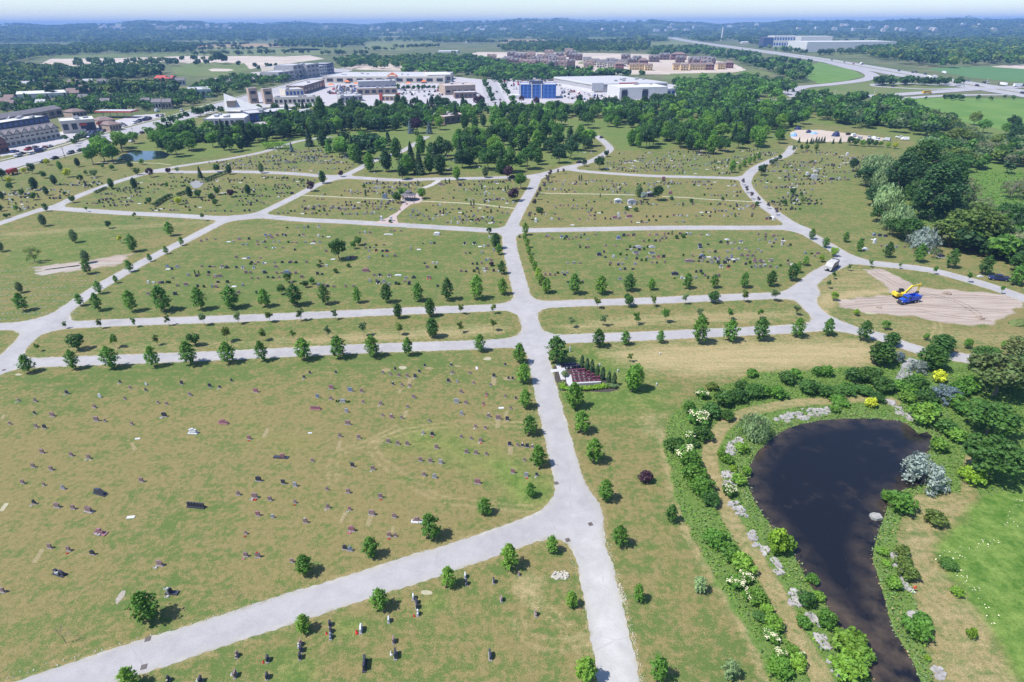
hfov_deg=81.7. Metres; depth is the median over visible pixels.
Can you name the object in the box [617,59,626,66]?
house
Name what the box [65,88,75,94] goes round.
house
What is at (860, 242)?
young tree
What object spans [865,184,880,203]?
woodland tree
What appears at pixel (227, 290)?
young tree
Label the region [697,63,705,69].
house
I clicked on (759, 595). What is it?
shrub
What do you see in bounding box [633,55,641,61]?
house
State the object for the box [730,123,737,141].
spruce
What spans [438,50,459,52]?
distant building
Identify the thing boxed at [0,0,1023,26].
sky
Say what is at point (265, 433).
soil patch
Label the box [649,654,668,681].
young tree
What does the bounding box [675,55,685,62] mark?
house
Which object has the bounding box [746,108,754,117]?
park tree
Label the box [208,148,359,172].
gravestones
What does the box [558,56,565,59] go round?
house
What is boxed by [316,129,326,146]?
park tree
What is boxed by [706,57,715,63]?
house
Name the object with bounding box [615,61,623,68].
house
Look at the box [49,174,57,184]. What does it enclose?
tree
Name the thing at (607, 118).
park tree
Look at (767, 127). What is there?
park tree
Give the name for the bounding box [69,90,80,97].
house
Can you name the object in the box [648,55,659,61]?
house
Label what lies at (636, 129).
park tree
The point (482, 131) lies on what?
park tree
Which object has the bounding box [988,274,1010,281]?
pickup truck
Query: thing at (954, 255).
young tree
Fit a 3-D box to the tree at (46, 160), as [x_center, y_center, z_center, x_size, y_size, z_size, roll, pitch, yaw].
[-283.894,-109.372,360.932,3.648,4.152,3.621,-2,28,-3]
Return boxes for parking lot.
[0,114,164,155]
[245,71,485,106]
[251,68,351,78]
[496,78,678,103]
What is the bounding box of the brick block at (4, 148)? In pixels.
[0,135,9,153]
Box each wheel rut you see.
[840,302,998,309]
[844,304,1007,312]
[852,294,1010,299]
[875,271,922,294]
[919,311,990,320]
[922,292,981,313]
[923,294,975,313]
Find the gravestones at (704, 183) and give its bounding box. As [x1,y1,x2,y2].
[545,179,756,196]
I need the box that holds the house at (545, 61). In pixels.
[540,59,549,63]
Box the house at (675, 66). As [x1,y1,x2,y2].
[672,63,679,69]
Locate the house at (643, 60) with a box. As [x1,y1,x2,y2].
[638,58,647,62]
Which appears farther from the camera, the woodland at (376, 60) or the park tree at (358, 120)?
the woodland at (376, 60)
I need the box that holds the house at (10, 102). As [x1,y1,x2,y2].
[4,100,16,109]
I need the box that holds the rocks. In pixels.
[721,399,946,680]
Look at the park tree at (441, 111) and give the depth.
509.55 m
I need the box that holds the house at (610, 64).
[607,61,614,67]
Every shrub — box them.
[561,371,567,376]
[637,470,653,483]
[663,436,685,452]
[674,443,698,459]
[679,462,709,480]
[680,450,702,465]
[683,401,695,413]
[684,430,696,439]
[685,408,709,424]
[686,437,700,446]
[687,475,716,497]
[693,424,714,440]
[694,388,709,398]
[700,490,720,506]
[701,526,728,549]
[702,401,721,417]
[705,382,718,389]
[713,389,736,406]
[717,447,724,460]
[719,541,739,562]
[720,409,734,420]
[720,453,733,463]
[721,482,736,496]
[724,573,745,590]
[729,387,749,402]
[729,464,736,471]
[731,472,747,484]
[731,551,758,573]
[733,380,748,389]
[734,441,748,452]
[737,569,753,584]
[741,586,757,604]
[742,465,752,475]
[744,383,765,398]
[744,587,769,604]
[746,368,758,377]
[752,610,767,622]
[759,602,774,614]
[762,385,770,395]
[763,612,784,631]
[763,627,780,644]
[765,653,794,680]
[768,527,788,554]
[769,385,788,397]
[772,646,788,657]
[778,370,796,384]
[784,534,797,552]
[786,643,799,653]
[789,368,802,378]
[789,652,807,672]
[795,615,812,628]
[797,378,819,393]
[797,590,816,607]
[805,572,819,584]
[810,366,825,375]
[812,590,826,601]
[815,383,833,397]
[816,607,836,626]
[818,610,839,629]
[820,365,834,376]
[827,385,846,395]
[828,394,849,406]
[828,404,839,412]
[828,647,869,681]
[830,625,870,655]
[836,384,857,395]
[837,382,855,392]
[843,367,866,381]
[852,138,860,143]
[854,384,873,394]
[860,366,883,381]
[860,646,876,665]
[864,397,877,407]
[866,138,873,144]
[869,390,886,402]
[871,375,897,392]
[875,546,889,555]
[881,489,891,503]
[881,558,891,568]
[884,574,903,590]
[886,490,920,514]
[892,544,911,556]
[893,555,913,566]
[894,379,905,389]
[895,351,905,362]
[896,564,921,580]
[898,391,917,403]
[899,614,934,643]
[900,382,917,392]
[900,451,951,496]
[902,373,931,389]
[906,360,928,375]
[906,401,939,424]
[912,387,940,401]
[912,610,935,630]
[915,373,924,377]
[923,508,950,526]
[923,654,931,660]
[928,401,942,411]
[929,436,951,452]
[931,383,963,406]
[932,369,947,382]
[933,418,963,434]
[937,556,959,571]
[944,427,968,441]
[945,392,965,406]
[948,381,971,395]
[949,585,965,597]
[952,400,973,415]
[955,375,981,391]
[955,464,988,485]
[965,627,978,638]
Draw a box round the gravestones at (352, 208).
[277,198,414,214]
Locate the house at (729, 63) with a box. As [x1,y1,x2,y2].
[725,60,733,67]
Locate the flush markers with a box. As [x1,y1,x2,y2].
[0,268,86,319]
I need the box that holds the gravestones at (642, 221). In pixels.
[534,199,768,222]
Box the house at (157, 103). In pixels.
[151,98,162,109]
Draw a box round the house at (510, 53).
[507,51,515,57]
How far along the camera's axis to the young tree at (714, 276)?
188.65 m
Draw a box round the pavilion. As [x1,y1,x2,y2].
[401,190,415,201]
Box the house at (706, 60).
[702,59,711,62]
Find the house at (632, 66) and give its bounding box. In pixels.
[629,63,637,69]
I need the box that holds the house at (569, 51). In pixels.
[566,50,575,56]
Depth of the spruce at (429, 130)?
457.40 m
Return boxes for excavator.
[892,283,921,298]
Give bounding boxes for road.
[0,68,349,169]
[480,79,508,113]
[757,86,1023,100]
[784,63,878,96]
[870,83,962,89]
[902,94,1006,98]
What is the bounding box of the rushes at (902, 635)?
[738,412,938,681]
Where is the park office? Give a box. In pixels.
[431,111,460,124]
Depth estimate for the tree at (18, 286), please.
187.54 m
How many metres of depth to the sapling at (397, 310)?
169.61 m
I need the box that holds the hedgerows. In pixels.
[110,37,994,54]
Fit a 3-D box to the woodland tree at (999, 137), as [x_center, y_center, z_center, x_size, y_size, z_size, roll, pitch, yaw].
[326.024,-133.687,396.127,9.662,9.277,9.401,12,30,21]
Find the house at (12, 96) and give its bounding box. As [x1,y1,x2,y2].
[3,94,15,98]
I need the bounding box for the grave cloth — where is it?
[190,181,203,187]
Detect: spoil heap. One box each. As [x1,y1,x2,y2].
[942,291,951,294]
[973,315,984,319]
[1008,318,1023,326]
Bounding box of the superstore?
[324,72,453,82]
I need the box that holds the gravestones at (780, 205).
[771,195,821,209]
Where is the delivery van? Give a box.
[5,167,17,174]
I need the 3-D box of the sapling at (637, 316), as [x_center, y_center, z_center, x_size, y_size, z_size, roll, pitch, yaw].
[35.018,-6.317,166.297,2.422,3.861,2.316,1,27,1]
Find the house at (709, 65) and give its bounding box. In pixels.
[705,62,714,69]
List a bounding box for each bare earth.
[42,55,323,68]
[208,68,231,70]
[343,64,425,70]
[473,52,745,74]
[790,130,883,141]
[992,64,1023,68]
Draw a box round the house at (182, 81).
[175,78,185,84]
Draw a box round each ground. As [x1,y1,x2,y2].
[0,37,1023,123]
[0,95,1023,681]
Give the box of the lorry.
[1013,83,1023,86]
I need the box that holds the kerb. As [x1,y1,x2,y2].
[577,381,600,384]
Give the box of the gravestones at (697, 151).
[601,148,776,173]
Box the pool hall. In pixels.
[187,86,212,97]
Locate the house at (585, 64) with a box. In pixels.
[583,62,591,67]
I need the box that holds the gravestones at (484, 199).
[438,179,518,203]
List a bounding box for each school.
[203,113,250,125]
[240,107,292,121]
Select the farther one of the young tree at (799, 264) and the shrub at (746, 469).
the young tree at (799, 264)
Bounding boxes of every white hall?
[607,83,667,99]
[667,87,675,94]
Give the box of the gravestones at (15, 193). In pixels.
[3,173,136,215]
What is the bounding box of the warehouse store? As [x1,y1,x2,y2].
[554,75,667,91]
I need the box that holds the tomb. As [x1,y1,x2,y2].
[671,271,677,275]
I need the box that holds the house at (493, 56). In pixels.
[487,54,496,58]
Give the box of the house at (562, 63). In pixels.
[558,60,566,66]
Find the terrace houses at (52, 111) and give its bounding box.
[0,105,63,119]
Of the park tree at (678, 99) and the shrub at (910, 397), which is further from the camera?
the park tree at (678, 99)
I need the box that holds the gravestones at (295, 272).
[147,225,520,293]
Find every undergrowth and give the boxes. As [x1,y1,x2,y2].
[663,366,1023,681]
[892,170,1023,262]
[967,188,1023,208]
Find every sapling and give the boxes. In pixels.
[64,333,83,349]
[95,318,101,327]
[109,333,116,347]
[152,334,157,344]
[163,314,169,325]
[185,332,199,343]
[198,313,205,324]
[221,327,229,336]
[233,312,239,321]
[258,328,265,336]
[264,312,272,320]
[296,308,303,320]
[322,325,331,333]
[330,309,337,318]
[358,322,366,330]
[393,303,401,316]
[395,322,401,330]
[424,297,435,316]
[425,317,438,336]
[456,321,463,329]
[458,304,463,313]
[490,319,496,329]
[568,316,575,325]
[594,297,601,306]
[599,314,608,325]
[624,293,634,304]
[633,312,640,322]
[650,295,656,303]
[662,308,670,320]
[696,308,704,314]
[708,290,720,302]
[728,308,734,315]
[742,289,749,301]
[771,289,780,298]
[794,305,800,313]
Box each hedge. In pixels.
[94,186,106,192]
[152,193,172,204]
[204,170,226,180]
[258,141,289,148]
[558,381,610,390]
[606,383,618,388]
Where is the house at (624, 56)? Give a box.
[621,54,630,58]
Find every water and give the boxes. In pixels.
[117,151,170,160]
[747,418,932,681]
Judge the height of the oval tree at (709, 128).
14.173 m
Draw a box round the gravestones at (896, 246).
[863,237,931,253]
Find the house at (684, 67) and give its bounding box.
[679,63,688,70]
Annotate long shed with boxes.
[16,90,66,98]
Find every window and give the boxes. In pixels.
[62,124,68,129]
[71,123,77,129]
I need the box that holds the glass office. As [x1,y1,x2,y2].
[508,80,555,98]
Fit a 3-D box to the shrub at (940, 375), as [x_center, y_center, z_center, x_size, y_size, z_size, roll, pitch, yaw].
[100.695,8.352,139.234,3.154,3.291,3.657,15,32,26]
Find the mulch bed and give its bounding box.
[553,361,618,391]
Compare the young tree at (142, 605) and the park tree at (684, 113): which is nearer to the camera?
the young tree at (142, 605)
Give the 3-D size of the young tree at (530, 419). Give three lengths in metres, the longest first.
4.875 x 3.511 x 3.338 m
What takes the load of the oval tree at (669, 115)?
on the ground at (458, 629)
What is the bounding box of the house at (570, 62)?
[566,59,574,65]
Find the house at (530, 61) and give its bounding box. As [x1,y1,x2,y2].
[526,59,535,63]
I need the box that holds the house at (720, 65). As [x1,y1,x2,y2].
[716,62,725,69]
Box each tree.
[0,168,5,180]
[4,177,11,181]
[5,182,11,188]
[10,292,27,310]
[14,282,22,291]
[14,353,35,372]
[17,189,23,194]
[21,246,41,262]
[26,163,34,172]
[28,177,38,189]
[29,192,35,198]
[37,214,46,224]
[39,171,46,176]
[41,203,47,209]
[42,158,49,164]
[42,186,48,194]
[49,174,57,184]
[56,161,62,169]
[61,168,70,175]
[62,348,79,368]
[67,195,74,201]
[68,229,77,241]
[73,293,83,305]
[74,158,79,166]
[78,259,91,272]
[79,250,89,261]
[81,145,96,163]
[88,135,108,144]
[88,292,101,310]
[89,139,106,160]
[89,169,96,176]
[92,280,101,293]
[97,345,120,367]
[101,144,119,162]
[104,221,110,226]
[107,178,113,187]
[109,132,127,151]
[114,665,139,681]
[121,289,137,311]
[123,234,137,251]
[124,260,134,270]
[124,590,159,624]
[125,131,137,143]
[126,161,132,167]
[129,177,137,188]
[132,167,139,174]
[143,345,159,366]
[145,167,152,176]
[146,130,158,146]
[148,284,172,310]
[155,135,163,147]
[157,123,165,130]
[157,130,174,141]
[162,221,173,235]
[163,135,173,152]
[164,126,176,138]
[165,139,183,156]
[172,120,185,126]
[174,197,181,202]
[175,123,192,132]
[175,130,196,149]
[177,340,196,364]
[183,137,196,148]
[185,186,192,197]
[190,286,206,309]
[193,190,201,195]
[197,166,203,178]
[200,120,214,127]
[204,132,216,145]
[207,193,214,199]
[212,163,219,169]
[213,187,219,193]
[216,341,235,362]
[217,131,227,149]
[218,285,239,308]
[220,134,234,150]
[223,126,233,137]
[225,164,231,173]
[226,189,233,195]
[231,119,246,127]
[232,126,240,135]
[232,133,242,141]
[236,136,243,150]
[244,184,250,194]
[245,123,256,142]
[253,340,267,360]
[254,129,262,140]
[256,288,270,306]
[257,162,263,172]
[260,123,269,140]
[272,111,284,119]
[272,118,280,136]
[273,123,286,139]
[276,284,285,292]
[279,120,291,137]
[283,273,290,280]
[284,282,301,305]
[293,337,311,359]
[293,553,313,575]
[294,111,301,117]
[294,613,310,634]
[298,114,307,126]
[302,280,308,285]
[305,117,311,129]
[306,181,314,188]
[307,119,318,135]
[312,96,328,119]
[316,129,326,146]
[316,284,330,302]
[317,122,324,130]
[318,170,325,182]
[328,238,346,259]
[329,334,346,357]
[330,115,342,132]
[331,136,346,153]
[332,108,341,115]
[332,142,344,156]
[337,99,344,104]
[337,105,346,110]
[343,107,353,112]
[345,98,356,106]
[345,114,354,130]
[347,143,355,161]
[350,240,355,246]
[352,144,362,162]
[352,286,361,302]
[354,110,365,127]
[354,117,364,129]
[354,236,361,243]
[361,535,378,557]
[363,152,374,169]
[364,334,379,356]
[368,587,389,610]
[371,107,382,114]
[372,110,382,114]
[379,148,392,170]
[379,282,392,301]
[381,107,388,114]
[381,116,389,125]
[389,136,401,159]
[391,117,399,129]
[392,191,400,200]
[394,94,399,102]
[394,111,401,123]
[397,101,406,108]
[397,153,402,164]
[397,165,407,178]
[398,187,406,195]
[399,95,407,105]
[400,108,408,116]
[400,154,413,174]
[402,337,412,354]
[410,117,421,128]
[410,282,423,299]
[413,110,423,117]
[414,134,425,154]
[417,188,425,196]
[418,512,440,539]
[423,153,433,173]
[426,142,440,154]
[429,95,433,107]
[432,112,440,120]
[433,95,442,103]
[433,154,446,174]
[434,101,443,105]
[434,116,444,125]
[435,135,444,154]
[436,107,445,114]
[439,139,453,156]
[439,565,455,587]
[440,277,453,299]
[443,97,450,104]
[447,102,455,109]
[452,133,459,148]
[452,166,459,178]
[453,149,469,167]
[456,129,463,134]
[459,112,468,129]
[460,105,469,116]
[460,132,473,146]
[461,135,478,148]
[464,147,474,166]
[467,109,477,121]
[467,125,474,134]
[469,274,483,299]
[470,127,480,142]
[471,115,478,126]
[472,145,484,157]
[473,334,485,350]
[475,126,486,135]
[476,94,484,102]
[476,133,486,144]
[477,147,497,169]
[477,497,492,514]
[479,98,484,108]
[480,114,486,126]
[482,165,488,176]
[485,125,495,133]
[485,131,493,148]
[486,134,500,149]
[488,113,499,124]
[489,104,498,112]
[489,140,504,158]
[490,232,500,246]
[491,108,503,116]
[492,117,507,126]
[493,123,505,136]
[495,157,504,173]
[495,243,501,253]
[497,260,505,272]
[498,128,509,139]
[498,277,508,293]
[500,543,518,570]
[501,102,506,116]
[503,149,518,165]
[503,166,512,175]
[504,123,514,139]
[506,110,518,121]
[507,187,518,200]
[508,132,516,149]
[510,116,518,128]
[512,342,526,363]
[513,104,521,111]
[514,125,522,135]
[514,172,527,188]
[515,110,527,119]
[515,363,530,382]
[516,132,529,150]
[516,152,523,164]
[518,111,528,124]
[518,388,532,408]
[519,147,535,165]
[521,414,537,434]
[522,125,535,142]
[522,222,528,233]
[523,120,530,126]
[525,103,536,119]
[525,482,536,496]
[526,245,530,254]
[527,141,537,161]
[528,119,538,128]
[529,253,533,261]
[529,444,549,466]
[530,109,538,120]
[531,129,542,147]
[531,260,536,269]
[533,96,539,102]
[534,147,542,163]
[534,267,540,276]
[536,273,543,284]
[537,107,543,121]
[538,119,549,137]
[540,132,546,147]
[541,111,550,123]
[541,277,551,291]
[543,139,551,149]
[545,101,555,109]
[545,335,568,362]
[545,535,558,552]
[547,139,558,154]
[550,108,560,121]
[551,123,560,133]
[552,147,566,159]
[553,130,564,143]
[553,143,563,155]
[556,111,567,121]
[558,102,567,117]
[558,123,564,132]
[564,139,578,158]
[564,381,584,408]
[565,590,577,606]
[568,132,582,142]
[568,273,581,293]
[572,409,590,431]
[574,104,585,119]
[574,655,597,681]
[575,123,584,136]
[578,111,586,123]
[579,134,587,147]
[582,111,594,122]
[582,129,596,138]
[582,137,592,146]
[585,437,602,461]
[589,104,598,112]
[592,328,604,345]
[594,155,604,168]
[594,275,608,292]
[597,479,613,501]
[603,114,612,122]
[607,109,614,117]
[608,95,619,101]
[610,524,628,546]
[612,108,623,120]
[613,115,620,127]
[619,107,627,122]
[620,96,630,102]
[620,330,630,344]
[623,273,635,290]
[625,363,644,390]
[626,110,637,127]
[627,128,635,145]
[629,102,637,107]
[629,106,640,117]
[634,126,639,133]
[634,583,644,601]
[635,132,642,145]
[635,184,642,195]
[638,113,643,120]
[639,122,652,131]
[640,127,655,147]
[641,192,646,199]
[642,95,648,101]
[644,112,654,119]
[647,278,656,288]
[649,93,658,99]
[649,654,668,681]
[651,125,660,143]
[651,185,663,200]
[652,116,662,125]
[656,119,663,134]
[656,329,665,341]
[659,128,669,141]
[661,100,670,109]
[661,120,672,139]
[663,94,676,98]
[663,109,670,120]
[665,111,673,120]
[665,504,677,521]
[668,103,679,113]
[668,128,680,143]
[672,121,682,129]
[674,96,683,103]
[675,128,687,147]
[676,108,688,120]
[677,99,687,107]
[677,121,692,130]
[682,272,694,288]
[683,122,694,130]
[684,133,694,149]
[687,129,695,135]
[691,132,702,142]
[691,314,710,342]
[693,138,706,151]
[694,116,707,127]
[694,575,707,592]
[697,120,709,132]
[700,107,711,114]
[700,125,706,133]
[701,102,710,107]
[701,133,707,147]
[702,110,710,117]
[704,96,713,101]
[704,123,715,138]
[705,134,718,153]
[706,117,714,123]
[708,129,717,143]
[709,273,719,286]
[713,112,723,124]
[713,122,730,134]
[717,105,728,111]
[717,135,723,150]
[719,138,731,151]
[720,658,740,679]
[723,319,741,340]
[729,159,736,170]
[730,121,744,133]
[731,108,744,119]
[733,133,747,146]
[736,130,747,136]
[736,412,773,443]
[740,272,748,287]
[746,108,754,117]
[746,109,761,118]
[749,125,765,145]
[751,115,760,123]
[754,128,766,147]
[754,316,770,338]
[757,103,770,109]
[757,118,766,126]
[758,164,766,174]
[762,107,773,117]
[762,125,771,132]
[766,118,775,130]
[767,111,777,124]
[767,270,777,285]
[771,105,780,111]
[774,129,785,143]
[775,113,788,125]
[777,94,786,100]
[782,110,791,126]
[787,263,799,279]
[789,97,795,104]
[790,188,796,194]
[791,317,806,336]
[797,109,810,123]
[797,261,801,270]
[801,92,808,101]
[802,255,809,263]
[805,106,814,113]
[808,99,819,107]
[809,229,816,238]
[815,102,829,109]
[821,237,829,246]
[823,318,834,334]
[831,247,838,255]
[831,291,838,300]
[842,231,849,240]
[849,158,859,170]
[853,309,860,314]
[854,165,878,185]
[856,238,864,249]
[856,320,874,339]
[862,102,870,108]
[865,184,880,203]
[869,341,898,365]
[870,207,885,221]
[882,320,891,328]
[883,241,896,256]
[883,331,901,345]
[884,151,918,193]
[884,217,904,235]
[895,217,926,241]
[896,162,929,196]
[902,138,945,175]
[903,178,921,207]
[911,162,975,219]
[913,244,928,261]
[917,344,952,369]
[923,333,930,338]
[927,132,949,139]
[929,247,941,255]
[929,334,958,352]
[931,156,970,205]
[932,215,978,246]
[935,117,947,127]
[936,138,968,150]
[942,146,973,154]
[944,128,979,140]
[945,248,960,267]
[946,201,1011,244]
[948,118,963,127]
[948,178,983,208]
[950,122,965,129]
[961,432,1023,477]
[962,397,1023,434]
[964,338,974,347]
[965,125,977,132]
[965,197,996,208]
[966,352,1023,395]
[968,345,1003,356]
[969,111,983,124]
[976,140,1001,149]
[976,217,1016,236]
[977,119,993,132]
[979,255,996,273]
[981,133,993,141]
[990,134,1005,142]
[993,202,1023,214]
[1000,180,1023,198]
[1001,122,1011,134]
[1003,335,1023,356]
[1006,114,1020,122]
[1008,117,1023,137]
[1008,265,1023,284]
[1009,125,1023,136]
[1009,253,1023,265]
[1011,211,1023,227]
[1011,237,1023,255]
[1012,149,1023,165]
[1014,178,1023,193]
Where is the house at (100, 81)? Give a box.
[97,79,107,83]
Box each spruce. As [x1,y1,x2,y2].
[219,119,224,131]
[224,120,233,138]
[241,124,251,147]
[305,127,314,146]
[325,122,330,133]
[348,135,352,150]
[407,117,413,133]
[407,141,415,167]
[412,147,426,175]
[426,120,432,134]
[431,141,438,167]
[452,103,458,114]
[453,138,464,163]
[494,147,507,172]
[565,126,572,142]
[725,112,731,132]
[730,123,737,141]
[743,119,750,142]
[750,115,754,129]
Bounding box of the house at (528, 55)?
[525,53,533,58]
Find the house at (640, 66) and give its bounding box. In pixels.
[637,63,644,69]
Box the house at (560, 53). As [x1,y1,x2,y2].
[555,52,564,58]
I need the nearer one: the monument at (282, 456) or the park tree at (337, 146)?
the monument at (282, 456)
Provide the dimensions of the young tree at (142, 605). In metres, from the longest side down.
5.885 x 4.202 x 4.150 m
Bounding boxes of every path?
[96,162,170,164]
[303,195,394,199]
[421,201,514,208]
[422,180,440,187]
[545,193,629,194]
[662,196,766,202]
[895,358,917,379]
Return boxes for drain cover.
[140,663,147,669]
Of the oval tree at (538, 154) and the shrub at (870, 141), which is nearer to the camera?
the oval tree at (538, 154)
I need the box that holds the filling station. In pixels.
[94,109,137,116]
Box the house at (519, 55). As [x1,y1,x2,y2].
[515,53,523,58]
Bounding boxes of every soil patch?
[0,503,8,510]
[32,549,44,562]
[116,590,125,603]
[261,428,268,437]
[336,441,341,448]
[338,512,346,522]
[366,515,372,525]
[421,590,431,594]
[491,378,496,385]
[495,420,499,427]
[507,447,512,454]
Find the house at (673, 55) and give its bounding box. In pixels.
[670,52,686,59]
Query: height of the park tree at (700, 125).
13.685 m
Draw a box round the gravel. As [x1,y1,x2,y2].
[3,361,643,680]
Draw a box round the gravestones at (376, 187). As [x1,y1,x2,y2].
[321,181,422,195]
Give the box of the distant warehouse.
[788,40,896,51]
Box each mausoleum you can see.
[614,198,621,202]
[627,199,635,204]
[646,191,653,196]
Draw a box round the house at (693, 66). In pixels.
[688,63,697,69]
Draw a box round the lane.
[0,136,1023,681]
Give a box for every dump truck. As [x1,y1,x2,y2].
[824,258,839,271]
[896,293,921,304]
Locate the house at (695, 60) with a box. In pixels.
[692,58,701,62]
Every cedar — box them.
[579,355,584,367]
[584,357,589,370]
[589,359,594,372]
[595,365,599,377]
[600,367,604,379]
[606,371,611,382]
[612,372,616,383]
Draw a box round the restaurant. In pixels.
[379,93,400,100]
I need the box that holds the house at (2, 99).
[0,97,13,101]
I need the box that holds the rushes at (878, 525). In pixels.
[739,412,942,679]
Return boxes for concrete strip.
[34,266,80,274]
[42,262,120,269]
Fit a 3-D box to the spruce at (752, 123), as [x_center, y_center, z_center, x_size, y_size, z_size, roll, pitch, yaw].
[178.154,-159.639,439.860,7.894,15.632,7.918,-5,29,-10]
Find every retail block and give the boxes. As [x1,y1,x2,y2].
[336,93,362,101]
[356,86,397,94]
[357,78,395,86]
[439,82,474,94]
[453,90,476,98]
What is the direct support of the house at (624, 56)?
on the woodland ground at (923, 67)
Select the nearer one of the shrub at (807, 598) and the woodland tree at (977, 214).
the shrub at (807, 598)
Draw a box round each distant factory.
[758,37,773,46]
[768,35,795,46]
[796,36,832,40]
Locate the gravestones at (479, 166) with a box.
[374,141,592,172]
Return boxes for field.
[22,52,187,58]
[114,40,239,42]
[171,62,248,76]
[189,47,327,56]
[197,43,281,46]
[290,46,352,50]
[363,39,437,50]
[501,39,544,42]
[588,37,623,38]
[635,40,706,44]
[661,69,773,79]
[805,81,952,94]
[807,62,862,83]
[813,52,869,56]
[893,97,1023,131]
[928,66,1023,82]
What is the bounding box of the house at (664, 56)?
[659,53,669,59]
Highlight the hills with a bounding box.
[0,18,1023,42]
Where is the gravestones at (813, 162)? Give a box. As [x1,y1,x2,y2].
[754,150,865,201]
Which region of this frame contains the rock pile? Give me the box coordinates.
[551,570,568,579]
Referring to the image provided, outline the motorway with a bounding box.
[668,37,1023,96]
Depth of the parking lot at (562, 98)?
722.63 m
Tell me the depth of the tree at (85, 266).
201.10 m
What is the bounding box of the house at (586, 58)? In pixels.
[583,57,591,61]
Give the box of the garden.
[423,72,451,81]
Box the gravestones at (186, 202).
[86,175,314,211]
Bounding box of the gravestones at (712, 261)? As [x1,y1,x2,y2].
[544,232,819,283]
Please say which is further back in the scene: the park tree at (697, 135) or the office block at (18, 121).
the office block at (18, 121)
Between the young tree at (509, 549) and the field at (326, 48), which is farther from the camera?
the field at (326, 48)
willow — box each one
[855,153,887,169]
[858,154,900,184]
[868,167,896,185]
[871,182,907,210]
[877,202,917,233]
[905,226,943,251]
[914,136,939,146]
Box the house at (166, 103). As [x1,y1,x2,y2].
[161,98,173,108]
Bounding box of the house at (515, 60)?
[511,58,521,63]
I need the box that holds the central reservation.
[671,37,1019,92]
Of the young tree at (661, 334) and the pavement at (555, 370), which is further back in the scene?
the young tree at (661, 334)
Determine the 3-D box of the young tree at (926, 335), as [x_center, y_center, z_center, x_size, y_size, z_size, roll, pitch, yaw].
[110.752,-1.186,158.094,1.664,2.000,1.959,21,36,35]
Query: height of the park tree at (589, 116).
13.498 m
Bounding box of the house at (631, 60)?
[627,58,636,64]
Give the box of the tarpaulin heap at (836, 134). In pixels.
[831,131,839,136]
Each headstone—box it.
[0,587,6,593]
[46,543,53,548]
[53,502,61,508]
[65,546,71,553]
[89,550,95,555]
[93,416,99,421]
[153,560,164,568]
[159,412,167,417]
[165,675,171,681]
[196,675,203,681]
[230,669,237,678]
[234,650,238,658]
[242,552,248,559]
[249,493,258,500]
[255,476,262,481]
[255,551,260,557]
[262,654,269,663]
[265,671,269,680]
[298,651,301,660]
[347,525,355,533]
[355,623,362,634]
[362,654,367,672]
[368,509,375,515]
[390,647,396,660]
[474,478,480,484]
[488,649,491,661]
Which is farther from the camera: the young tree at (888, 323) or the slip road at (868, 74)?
the slip road at (868, 74)
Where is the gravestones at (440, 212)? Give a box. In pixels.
[409,204,507,223]
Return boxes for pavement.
[0,67,342,160]
[6,66,361,173]
[375,193,423,223]
[550,367,565,371]
[555,364,564,379]
[566,375,572,385]
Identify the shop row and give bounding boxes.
[273,95,319,104]
[279,87,303,95]
[286,80,324,93]
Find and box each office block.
[0,115,49,129]
[260,70,294,81]
[261,66,274,71]
[274,63,304,79]
[299,62,319,77]
[319,62,333,73]
[319,65,327,74]
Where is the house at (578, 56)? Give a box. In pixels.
[575,53,582,59]
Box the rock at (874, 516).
[869,512,882,520]
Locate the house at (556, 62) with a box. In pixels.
[548,60,558,65]
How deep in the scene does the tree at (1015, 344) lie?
147.53 m
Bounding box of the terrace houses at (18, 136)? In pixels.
[0,122,60,146]
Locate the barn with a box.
[155,75,177,80]
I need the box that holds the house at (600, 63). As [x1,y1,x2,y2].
[596,60,604,67]
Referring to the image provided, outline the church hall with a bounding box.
[224,94,260,112]
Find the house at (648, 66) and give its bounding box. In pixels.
[644,63,652,70]
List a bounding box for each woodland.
[0,16,1023,40]
[0,37,649,62]
[0,61,79,77]
[0,75,179,96]
[0,89,213,113]
[60,130,104,143]
[64,62,165,78]
[72,55,227,65]
[142,115,195,134]
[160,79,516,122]
[165,52,276,68]
[172,72,302,95]
[173,117,331,139]
[258,95,809,123]
[268,106,436,154]
[332,51,455,67]
[401,53,645,78]
[490,71,614,80]
[646,43,813,79]
[671,71,797,100]
[795,88,929,124]
[816,103,1023,257]
[823,74,1015,99]
[855,36,1023,64]
[931,137,1023,247]
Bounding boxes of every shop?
[58,116,101,133]
[63,108,86,116]
[94,116,114,126]
[98,121,121,131]
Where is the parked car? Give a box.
[34,148,43,152]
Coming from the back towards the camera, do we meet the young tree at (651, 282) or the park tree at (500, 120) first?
the park tree at (500, 120)
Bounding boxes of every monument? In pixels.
[52,568,66,577]
[83,506,94,513]
[92,487,108,496]
[93,528,108,535]
[163,587,179,597]
[186,501,205,508]
[187,428,198,434]
[217,419,228,424]
[273,453,288,458]
[310,406,321,409]
[336,399,349,402]
[411,517,421,523]
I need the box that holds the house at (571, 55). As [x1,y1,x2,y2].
[569,53,574,58]
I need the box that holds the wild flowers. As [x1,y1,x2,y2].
[935,500,1022,623]
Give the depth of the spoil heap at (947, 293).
184.76 m

